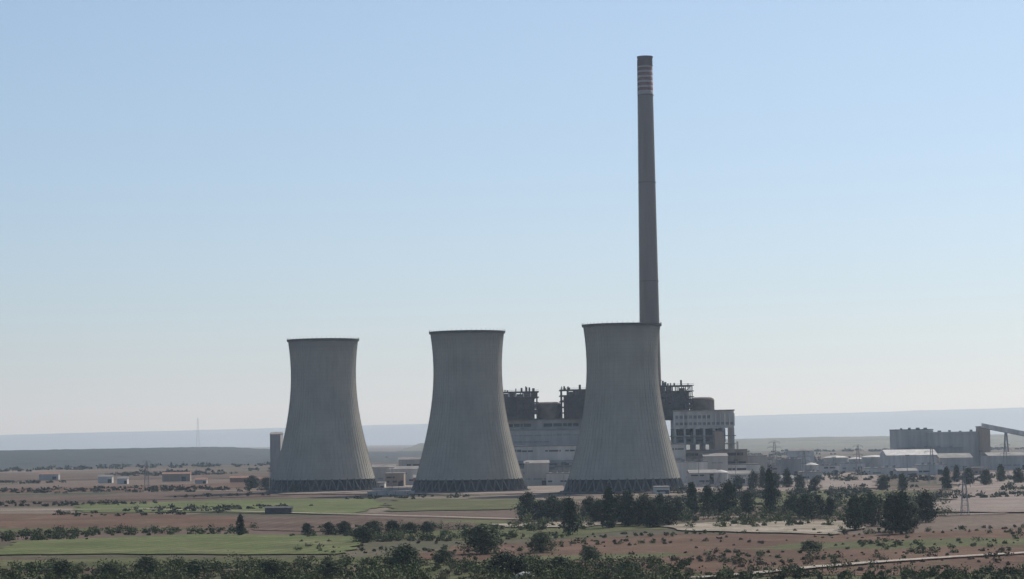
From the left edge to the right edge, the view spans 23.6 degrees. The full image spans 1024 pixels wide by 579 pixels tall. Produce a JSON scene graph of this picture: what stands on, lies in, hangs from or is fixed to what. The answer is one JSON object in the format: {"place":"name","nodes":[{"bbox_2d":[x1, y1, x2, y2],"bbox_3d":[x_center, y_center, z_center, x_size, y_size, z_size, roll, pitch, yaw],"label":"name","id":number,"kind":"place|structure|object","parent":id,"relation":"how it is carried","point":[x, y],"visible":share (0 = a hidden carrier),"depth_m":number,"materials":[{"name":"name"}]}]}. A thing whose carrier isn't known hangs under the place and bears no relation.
{"place":"outdoors","nodes":[
{"label":"outdoors","id":0,"kind":"place"},
{"bbox_2d":[0,513,254,527],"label":"ploughed field","id":1,"kind":"structure","parent":0,"point":[34,520],"depth_m":1120.71,"materials":[{"name":"red soil"}]},
{"bbox_2d":[0,483,262,492],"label":"ploughed field","id":2,"kind":"structure","parent":0,"point":[229,485],"depth_m":1990.68,"materials":[{"name":"red soil"}]},
{"bbox_2d":[0,472,268,480],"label":"ploughed field","id":3,"kind":"structure","parent":0,"point":[18,477],"depth_m":2651.14,"materials":[{"name":"brown soil"}]},
{"bbox_2d":[0,493,289,501],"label":"ploughed field","id":4,"kind":"structure","parent":0,"point":[118,497],"depth_m":1608.86,"materials":[{"name":"brown soil"}]},
{"bbox_2d":[162,474,190,481],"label":"walls","id":5,"kind":"structure","parent":0,"point":[170,477],"depth_m":2283.84,"materials":[{"name":"beige concrete"}]},
{"bbox_2d":[0,534,363,554],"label":"green field","id":6,"kind":"structure","parent":0,"point":[221,544],"depth_m":837.09,"materials":[{"name":"plant"}]},
{"bbox_2d":[0,447,422,468],"bbox_3d":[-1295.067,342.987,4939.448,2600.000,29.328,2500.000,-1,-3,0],"label":"hills","id":7,"kind":"structure","parent":0,"point":[62,458],"depth_m":4591.14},
{"bbox_2d":[74,499,386,513],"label":"green field","id":8,"kind":"structure","parent":0,"point":[342,506],"depth_m":1355.72,"materials":[{"name":"plant"}]},
{"bbox_2d":[270,434,282,480],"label":"walls","id":9,"kind":"structure","parent":0,"point":[276,441],"depth_m":2095.68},
{"bbox_2d":[0,519,668,539],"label":"grassland","id":10,"kind":"structure","parent":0,"point":[589,531],"depth_m":942.01,"materials":[{"name":"green plant"}]},
{"bbox_2d":[0,522,360,540],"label":"hedgerow","id":11,"kind":"object","parent":10,"relation":"on","point":[11,535],"visible":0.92,"depth_m":950.59,"materials":[{"name":"green plant"}]},
{"bbox_2d":[366,518,520,541],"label":"hedgerow","id":12,"kind":"object","parent":10,"relation":"on","point":[393,535],"visible":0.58,"depth_m":872.45,"materials":[{"name":"green plant"}]},
{"bbox_2d":[558,494,580,533],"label":"pine tree","id":13,"kind":"object","parent":10,"relation":"on","point":[569,514],"visible":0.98,"depth_m":885.64,"materials":[{"name":"green plant"}]},
{"bbox_2d":[614,487,641,525],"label":"pine tree","id":14,"kind":"object","parent":10,"relation":"on","point":[626,509],"visible":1,"depth_m":962.99,"materials":[{"name":"green plant"}]},
{"bbox_2d":[243,517,477,531],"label":"ploughed field","id":15,"kind":"structure","parent":0,"point":[282,523],"depth_m":1054.91,"materials":[{"name":"brown soil"}]},
{"bbox_2d":[383,499,539,510],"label":"grassland","id":16,"kind":"structure","parent":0,"point":[438,504],"depth_m":1309.37,"materials":[{"name":"green plant"}]},
{"bbox_2d":[0,445,1023,559],"bbox_3d":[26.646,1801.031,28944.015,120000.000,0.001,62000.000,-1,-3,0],"label":"ground","id":17,"kind":"structure","parent":0,"point":[994,520],"depth_m":1205.87,"materials":[{"name":"soil"}]},
{"bbox_2d":[43,558,77,576],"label":"olive tree","id":18,"kind":"object","parent":17,"relation":"on","point":[62,565],"visible":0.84,"depth_m":645.64,"materials":[{"name":"green plant"}]},
{"bbox_2d":[95,563,127,577],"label":"olive tree","id":19,"kind":"object","parent":17,"relation":"on","point":[109,567],"visible":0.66,"depth_m":635.74,"materials":[{"name":"green plant"}]},
{"bbox_2d":[0,469,268,492],"bbox_3d":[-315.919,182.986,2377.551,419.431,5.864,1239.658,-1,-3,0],"label":"distant scrub","id":20,"kind":"object","parent":17,"relation":"on","point":[152,487],"visible":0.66,"depth_m":1898.76,"materials":[{"name":"plant"}]},
{"bbox_2d":[133,555,163,575],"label":"olive tree","id":21,"kind":"object","parent":17,"relation":"on","point":[149,561],"visible":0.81,"depth_m":650.76,"materials":[{"name":"green plant"}]},
{"bbox_2d":[177,559,212,578],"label":"olive tree","id":22,"kind":"object","parent":17,"relation":"on","point":[201,566],"visible":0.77,"depth_m":635.58,"materials":[{"name":"green plant"}]},
{"bbox_2d":[0,492,468,515],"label":"distant scrub","id":23,"kind":"object","parent":17,"relation":"on","point":[216,508],"visible":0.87,"depth_m":1330.93,"materials":[{"name":"plant"}]},
{"bbox_2d":[256,558,290,575],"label":"olive tree","id":24,"kind":"object","parent":17,"relation":"on","point":[270,565],"visible":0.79,"depth_m":635.58,"materials":[{"name":"green plant"}]},
{"bbox_2d":[0,548,548,578],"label":"scrub","id":25,"kind":"object","parent":17,"relation":"on","point":[32,568],"visible":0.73,"depth_m":633.71,"materials":[{"name":"green plant"}]},
{"bbox_2d":[264,506,292,513],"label":"dark shed","id":26,"kind":"structure","parent":17,"relation":"on","point":[278,509],"depth_m":1195.77,"materials":[{"name":"metal"}]},
{"bbox_2d":[266,336,379,492],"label":"cooling tower","id":27,"kind":"structure","parent":17,"relation":"on","point":[324,447],"depth_m":1714.52,"materials":[{"name":"concrete"}]},
{"bbox_2d":[311,558,351,577],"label":"olive tree","id":28,"kind":"object","parent":17,"relation":"on","point":[333,566],"visible":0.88,"depth_m":630.77,"materials":[{"name":"green plant"}]},
{"bbox_2d":[350,525,377,542],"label":"olive tree","id":29,"kind":"object","parent":17,"relation":"on","point":[364,534],"visible":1,"depth_m":845.09,"materials":[{"name":"green plant"}]},
{"bbox_2d":[372,467,389,481],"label":"walls","id":30,"kind":"structure","parent":17,"relation":"on","point":[379,472],"depth_m":1954.82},
{"bbox_2d":[385,474,405,485],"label":"walls","id":31,"kind":"structure","parent":17,"relation":"on","point":[399,477],"depth_m":1844.83,"materials":[{"name":"beige concrete"}]},
{"bbox_2d":[390,469,417,484],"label":"walls","id":32,"kind":"structure","parent":17,"relation":"on","point":[410,473],"depth_m":1894.96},
{"bbox_2d":[432,550,452,562],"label":"olive tree","id":33,"kind":"object","parent":17,"relation":"on","point":[442,554],"visible":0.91,"depth_m":695.75,"materials":[{"name":"green plant"}]},
{"bbox_2d":[409,330,530,492],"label":"cooling tower","id":34,"kind":"structure","parent":17,"relation":"on","point":[468,446],"depth_m":1621.62,"materials":[{"name":"concrete"}]},
{"bbox_2d":[0,546,1023,578],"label":"scrub","id":35,"kind":"object","parent":17,"relation":"on","point":[672,558],"visible":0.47,"depth_m":645.92,"materials":[{"name":"plant"}]},
{"bbox_2d":[0,446,1023,471],"bbox_3d":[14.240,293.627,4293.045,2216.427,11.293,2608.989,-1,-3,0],"label":"distant woodland","id":36,"kind":"object","parent":17,"relation":"on","point":[202,464],"visible":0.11,"depth_m":3675.71,"materials":[{"name":"plant"}]},
{"bbox_2d":[504,557,531,576],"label":"evergreen tree","id":37,"kind":"object","parent":17,"relation":"on","point":[516,566],"visible":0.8,"depth_m":617.67,"materials":[{"name":"green plant"}]},
{"bbox_2d":[517,491,536,517],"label":"evergreen tree","id":38,"kind":"object","parent":17,"relation":"on","point":[527,502],"visible":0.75,"depth_m":1074.91,"materials":[{"name":"green plant"}]},
{"bbox_2d":[524,463,548,485],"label":"walls","id":39,"kind":"structure","parent":17,"relation":"on","point":[535,470],"depth_m":1795.16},
{"bbox_2d":[525,529,558,552],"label":"olive tree","id":40,"kind":"object","parent":17,"relation":"on","point":[537,543],"visible":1,"depth_m":747.59,"materials":[{"name":"green plant"}]},
{"bbox_2d":[536,493,563,520],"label":"evergreen tree","id":41,"kind":"object","parent":17,"relation":"on","point":[552,503],"visible":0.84,"depth_m":1039.47,"materials":[{"name":"green plant"}]},
{"bbox_2d":[546,474,568,484],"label":"walls","id":42,"kind":"structure","parent":17,"relation":"on","point":[555,478],"depth_m":1789.87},
{"bbox_2d":[543,554,575,571],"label":"olive tree","id":43,"kind":"object","parent":17,"relation":"on","point":[557,560],"visible":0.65,"depth_m":636.11,"materials":[{"name":"green plant"}]},
{"bbox_2d":[580,496,597,516],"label":"evergreen tree","id":44,"kind":"object","parent":17,"relation":"on","point":[588,501],"visible":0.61,"depth_m":1064.81,"materials":[{"name":"green plant"}]},
{"bbox_2d":[578,545,602,561],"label":"olive tree","id":45,"kind":"object","parent":17,"relation":"on","point":[592,551],"visible":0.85,"depth_m":685.54,"materials":[{"name":"green plant"}]},
{"bbox_2d":[588,498,605,521],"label":"evergreen tree","id":46,"kind":"object","parent":17,"relation":"on","point":[594,509],"visible":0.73,"depth_m":1004.85,"materials":[{"name":"green plant"}]},
{"bbox_2d":[509,552,691,578],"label":"scrub","id":47,"kind":"object","parent":17,"relation":"on","point":[555,572],"visible":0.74,"depth_m":617.11,"materials":[{"name":"green plant"}]},
{"bbox_2d":[599,484,615,527],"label":"cypress tree","id":48,"kind":"object","parent":17,"relation":"on","point":[608,506],"visible":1,"depth_m":945.38,"materials":[{"name":"green plant"}]},
{"bbox_2d":[560,321,683,493],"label":"cooling tower","id":49,"kind":"structure","parent":17,"relation":"on","point":[623,442],"depth_m":1549.81,"materials":[{"name":"concrete"}]},
{"bbox_2d":[613,560,643,574],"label":"olive tree","id":50,"kind":"object","parent":17,"relation":"on","point":[623,564],"visible":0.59,"depth_m":620.80,"materials":[{"name":"green plant"}]},
{"bbox_2d":[503,380,766,472],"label":"power station","id":51,"kind":"object","parent":17,"relation":"on","point":[549,432],"visible":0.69,"depth_m":1871.63,"materials":[{"name":"metal"}]},
{"bbox_2d":[509,423,578,426],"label":"bunker bay windows","id":52,"kind":"structure","parent":51,"relation":"in","point":[545,424],"depth_m":1885.05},
{"bbox_2d":[634,491,656,525],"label":"evergreen tree","id":53,"kind":"object","parent":17,"relation":"on","point":[644,500],"visible":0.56,"depth_m":963.70,"materials":[{"name":"green plant"}]},
{"bbox_2d":[637,55,661,384],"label":"chimney","id":54,"kind":"object","parent":17,"relation":"on","point":[648,291],"visible":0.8,"depth_m":1973.64,"materials":[{"name":"concrete"}]},
{"bbox_2d":[640,502,668,527],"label":"evergreen tree","id":55,"kind":"object","parent":17,"relation":"on","point":[653,510],"visible":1,"depth_m":944.95,"materials":[{"name":"green plant"}]},
{"bbox_2d":[293,524,1023,570],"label":"scrub","id":56,"kind":"object","parent":17,"relation":"on","point":[759,552],"visible":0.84,"depth_m":769.46,"materials":[{"name":"green plant"}]},
{"bbox_2d":[658,501,682,524],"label":"evergreen tree","id":57,"kind":"object","parent":17,"relation":"on","point":[671,509],"visible":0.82,"depth_m":955.00,"materials":[{"name":"green plant"}]},
{"bbox_2d":[676,462,707,482],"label":"walls","id":58,"kind":"structure","parent":17,"relation":"on","point":[683,467],"depth_m":1795.27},
{"bbox_2d":[685,482,700,513],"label":"cypress tree","id":59,"kind":"object","parent":17,"relation":"on","point":[691,492],"visible":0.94,"depth_m":1097.28,"materials":[{"name":"green plant"}]},
{"bbox_2d":[687,473,713,483],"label":"walls","id":60,"kind":"structure","parent":17,"relation":"on","point":[696,479],"depth_m":1734.99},
{"bbox_2d":[698,484,715,513],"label":"pine tree","id":61,"kind":"object","parent":17,"relation":"on","point":[707,494],"visible":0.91,"depth_m":1095.20,"materials":[{"name":"green plant"}]},
{"bbox_2d":[701,456,727,470],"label":"walls","id":62,"kind":"structure","parent":17,"relation":"on","point":[716,465],"depth_m":1825.41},
{"bbox_2d":[706,491,729,514],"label":"evergreen tree","id":63,"kind":"object","parent":17,"relation":"on","point":[720,499],"visible":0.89,"depth_m":1084.79,"materials":[{"name":"green plant"}]},
{"bbox_2d":[713,470,727,483],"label":"storage tank","id":64,"kind":"object","parent":17,"relation":"on","point":[720,476],"visible":0.85,"depth_m":1710.76,"materials":[{"name":"metal"}]},
{"bbox_2d":[716,478,739,513],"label":"evergreen tree","id":65,"kind":"object","parent":17,"relation":"on","point":[728,490],"visible":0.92,"depth_m":1089.99,"materials":[{"name":"green plant"}]},
{"bbox_2d":[505,494,956,530],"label":"undergrowth","id":66,"kind":"object","parent":17,"relation":"on","point":[689,516],"visible":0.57,"depth_m":1000.05,"materials":[{"name":"green plant"}]},
{"bbox_2d":[738,489,755,513],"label":"evergreen tree","id":67,"kind":"object","parent":17,"relation":"on","point":[746,500],"visible":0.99,"depth_m":1090.09,"materials":[{"name":"green plant"}]},
{"bbox_2d":[761,464,779,514],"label":"pine tree","id":68,"kind":"object","parent":17,"relation":"on","point":[771,494],"visible":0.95,"depth_m":1080.59,"materials":[{"name":"green plant"}]},
{"bbox_2d":[775,460,800,475],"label":"walls","id":69,"kind":"structure","parent":17,"relation":"on","point":[796,464],"depth_m":2054.61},
{"bbox_2d":[780,493,801,517],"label":"evergreen tree","id":70,"kind":"object","parent":17,"relation":"on","point":[788,504],"visible":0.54,"depth_m":1035.43,"materials":[{"name":"green plant"}]},
{"bbox_2d":[787,491,820,518],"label":"evergreen tree","id":71,"kind":"object","parent":17,"relation":"on","point":[807,504],"visible":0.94,"depth_m":1019.71,"materials":[{"name":"green plant"}]},
{"bbox_2d":[824,496,837,517],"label":"pine tree","id":72,"kind":"object","parent":17,"relation":"on","point":[828,509],"visible":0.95,"depth_m":1020.48,"materials":[{"name":"green plant"}]},
{"bbox_2d":[823,456,848,468],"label":"storage tank","id":73,"kind":"object","parent":17,"relation":"on","point":[837,459],"visible":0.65,"depth_m":2463.28,"materials":[{"name":"metal"}]},
{"bbox_2d":[663,479,1023,505],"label":"undergrowth","id":74,"kind":"object","parent":17,"relation":"on","point":[831,491],"visible":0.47,"depth_m":1355.21,"materials":[{"name":"plant"}]},
{"bbox_2d":[667,558,1023,578],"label":"scrub","id":75,"kind":"object","parent":17,"relation":"on","point":[798,572],"visible":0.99,"depth_m":592.43,"materials":[{"name":"green plant"}]},
{"bbox_2d":[861,455,879,466],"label":"warehouse","id":76,"kind":"structure","parent":17,"relation":"on","point":[871,460],"depth_m":2462.54,"materials":[{"name":"metal"}]},
{"bbox_2d":[861,489,884,525],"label":"evergreen tree","id":77,"kind":"object","parent":17,"relation":"on","point":[873,518],"visible":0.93,"depth_m":925.09,"materials":[{"name":"green plant"}]},
{"bbox_2d":[862,468,893,474],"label":"walls","id":78,"kind":"structure","parent":17,"relation":"on","point":[885,471],"depth_m":2044.31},
{"bbox_2d":[877,493,894,531],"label":"cypress tree","id":79,"kind":"object","parent":17,"relation":"on","point":[886,516],"visible":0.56,"depth_m":871.32,"materials":[{"name":"green plant"}]},
{"bbox_2d":[886,486,914,533],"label":"pine tree","id":80,"kind":"object","parent":17,"relation":"on","point":[900,508],"visible":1,"depth_m":847.71,"materials":[{"name":"green plant"}]},
{"bbox_2d":[778,456,1023,481],"bbox_3d":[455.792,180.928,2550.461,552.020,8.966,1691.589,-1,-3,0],"label":"distant scrub","id":81,"kind":"object","parent":17,"relation":"on","point":[910,479],"visible":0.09,"depth_m":1824.62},
{"bbox_2d":[903,500,921,528],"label":"evergreen tree","id":82,"kind":"object","parent":17,"relation":"on","point":[916,508],"visible":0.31,"depth_m":895.39,"materials":[{"name":"green plant"}]},
{"bbox_2d":[913,488,939,522],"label":"evergreen tree","id":83,"kind":"object","parent":17,"relation":"on","point":[927,514],"visible":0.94,"depth_m":955.06,"materials":[{"name":"green plant"}]},
{"bbox_2d":[898,446,962,452],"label":"coal handling annex","id":84,"kind":"object","parent":17,"relation":"on","point":[949,449],"visible":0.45,"depth_m":2369.53,"materials":[{"name":"metal"}]},
{"bbox_2d":[940,466,951,489],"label":"cypress tree","id":85,"kind":"object","parent":17,"relation":"on","point":[946,481],"visible":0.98,"depth_m":1494.87,"materials":[{"name":"green plant"}]},
{"bbox_2d":[955,470,972,514],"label":"electricity pylon","id":86,"kind":"object","parent":17,"relation":"on","point":[962,497],"visible":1,"depth_m":1036.63,"materials":[{"name":"metal"}]},
{"bbox_2d":[0,407,1023,449],"bbox_3d":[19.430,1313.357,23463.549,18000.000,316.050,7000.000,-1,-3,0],"label":"mountains","id":87,"kind":"structure","parent":0,"point":[861,424],"depth_m":21167.41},
{"bbox_2d":[0,556,1023,578],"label":"grassland","id":88,"kind":"structure","parent":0,"point":[4,563],"depth_m":700.67,"materials":[{"name":"green plant"}]},
{"bbox_2d":[379,541,424,570],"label":"olive tree","id":89,"kind":"object","parent":88,"relation":"on","point":[404,552],"visible":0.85,"depth_m":659.04,"materials":[{"name":"green plant"}]},
{"bbox_2d":[484,548,524,576],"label":"evergreen tree","id":90,"kind":"object","parent":88,"relation":"on","point":[504,556],"visible":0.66,"depth_m":623.48,"materials":[{"name":"green plant"}]},
{"bbox_2d":[0,0,1023,434],"label":"sky","id":91,"kind":"structure","parent":0,"point":[190,190],"materials":[{"name":"blue"}]},
{"bbox_2d":[53,509,982,518],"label":"dirt track","id":92,"kind":"structure","parent":0,"point":[415,515],"depth_m":1141.93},
{"bbox_2d":[474,553,691,561],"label":"grassland","id":93,"kind":"structure","parent":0,"point":[573,557],"depth_m":719.63,"materials":[{"name":"plant"}]},
{"bbox_2d":[279,473,888,493],"bbox_3d":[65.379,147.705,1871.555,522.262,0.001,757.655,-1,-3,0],"label":"gravel yard","id":94,"kind":"structure","parent":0,"point":[826,482],"depth_m":1652.85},
{"bbox_2d":[399,434,1023,450],"bbox_3d":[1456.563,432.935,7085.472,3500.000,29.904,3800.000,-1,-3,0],"label":"hills","id":95,"kind":"structure","parent":0,"point":[840,443],"depth_m":6693.33,"materials":[{"name":"grey"}]},
{"bbox_2d":[417,528,1023,575],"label":"ploughed field","id":96,"kind":"structure","parent":0,"point":[681,543],"depth_m":741.58,"materials":[{"name":"red soil"}]},
{"bbox_2d":[459,524,503,553],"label":"olive tree","id":97,"kind":"object","parent":96,"relation":"on","point":[480,536],"visible":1,"depth_m":745.32,"materials":[{"name":"green plant"}]},
{"bbox_2d":[659,521,864,533],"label":"bare ground","id":98,"kind":"structure","parent":0,"point":[778,526],"depth_m":915.14,"materials":[{"name":"soil"}]},
{"bbox_2d":[843,491,865,530],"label":"pine tree","id":99,"kind":"object","parent":98,"relation":"on","point":[853,511],"visible":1,"depth_m":887.75,"materials":[{"name":"green plant"}]},
{"bbox_2d":[787,450,813,469],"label":"walls","id":100,"kind":"structure","parent":0,"point":[801,453],"depth_m":2444.18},
{"bbox_2d":[681,490,935,506],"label":"grassland","id":101,"kind":"structure","parent":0,"point":[824,496],"depth_m":1373.20,"materials":[{"name":"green plant"}]},
{"bbox_2d":[692,552,1023,577],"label":"dirt track","id":102,"kind":"structure","parent":0,"point":[871,562],"depth_m":659.63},
{"bbox_2d":[740,538,1023,548],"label":"grassland","id":103,"kind":"structure","parent":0,"point":[926,542],"depth_m":769.50,"materials":[{"name":"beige plant"}]},
{"bbox_2d":[880,449,937,467],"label":"warehouse","id":104,"kind":"structure","parent":0,"point":[896,458],"depth_m":2214.59,"materials":[{"name":"metal"}]},
{"bbox_2d":[890,430,932,449],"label":"walls","id":105,"kind":"structure","parent":0,"point":[908,438],"depth_m":2385.30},
{"bbox_2d":[913,465,945,474],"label":"walls","id":106,"kind":"structure","parent":0,"point":[922,468],"depth_m":2044.37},
{"bbox_2d":[927,432,978,466],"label":"walls","id":107,"kind":"structure","parent":0,"point":[967,442],"depth_m":2375.06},
{"bbox_2d":[937,453,972,470],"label":"warehouse","id":108,"kind":"structure","parent":0,"point":[961,460],"depth_m":2224.32,"materials":[{"name":"metal"}]},
{"bbox_2d":[933,470,1023,511],"bbox_3d":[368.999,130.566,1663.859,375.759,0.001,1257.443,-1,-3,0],"label":"gravel yard","id":109,"kind":"structure","parent":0,"point":[1011,503],"depth_m":1234.59,"materials":[{"name":"gravel"}]},
{"bbox_2d":[976,427,990,466],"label":"walls","id":110,"kind":"structure","parent":0,"point":[983,440],"depth_m":2365.27,"materials":[{"name":"beige concrete"}]},
{"bbox_2d":[981,452,1023,469],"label":"warehouse","id":111,"kind":"structure","parent":0,"point":[991,460],"depth_m":2244.32,"materials":[{"name":"metal"}]},
{"bbox_2d":[981,423,1023,451],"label":"conveyor bridge","id":112,"kind":"structure","parent":0,"point":[1002,429],"depth_m":2340.72,"materials":[{"name":"metal"}]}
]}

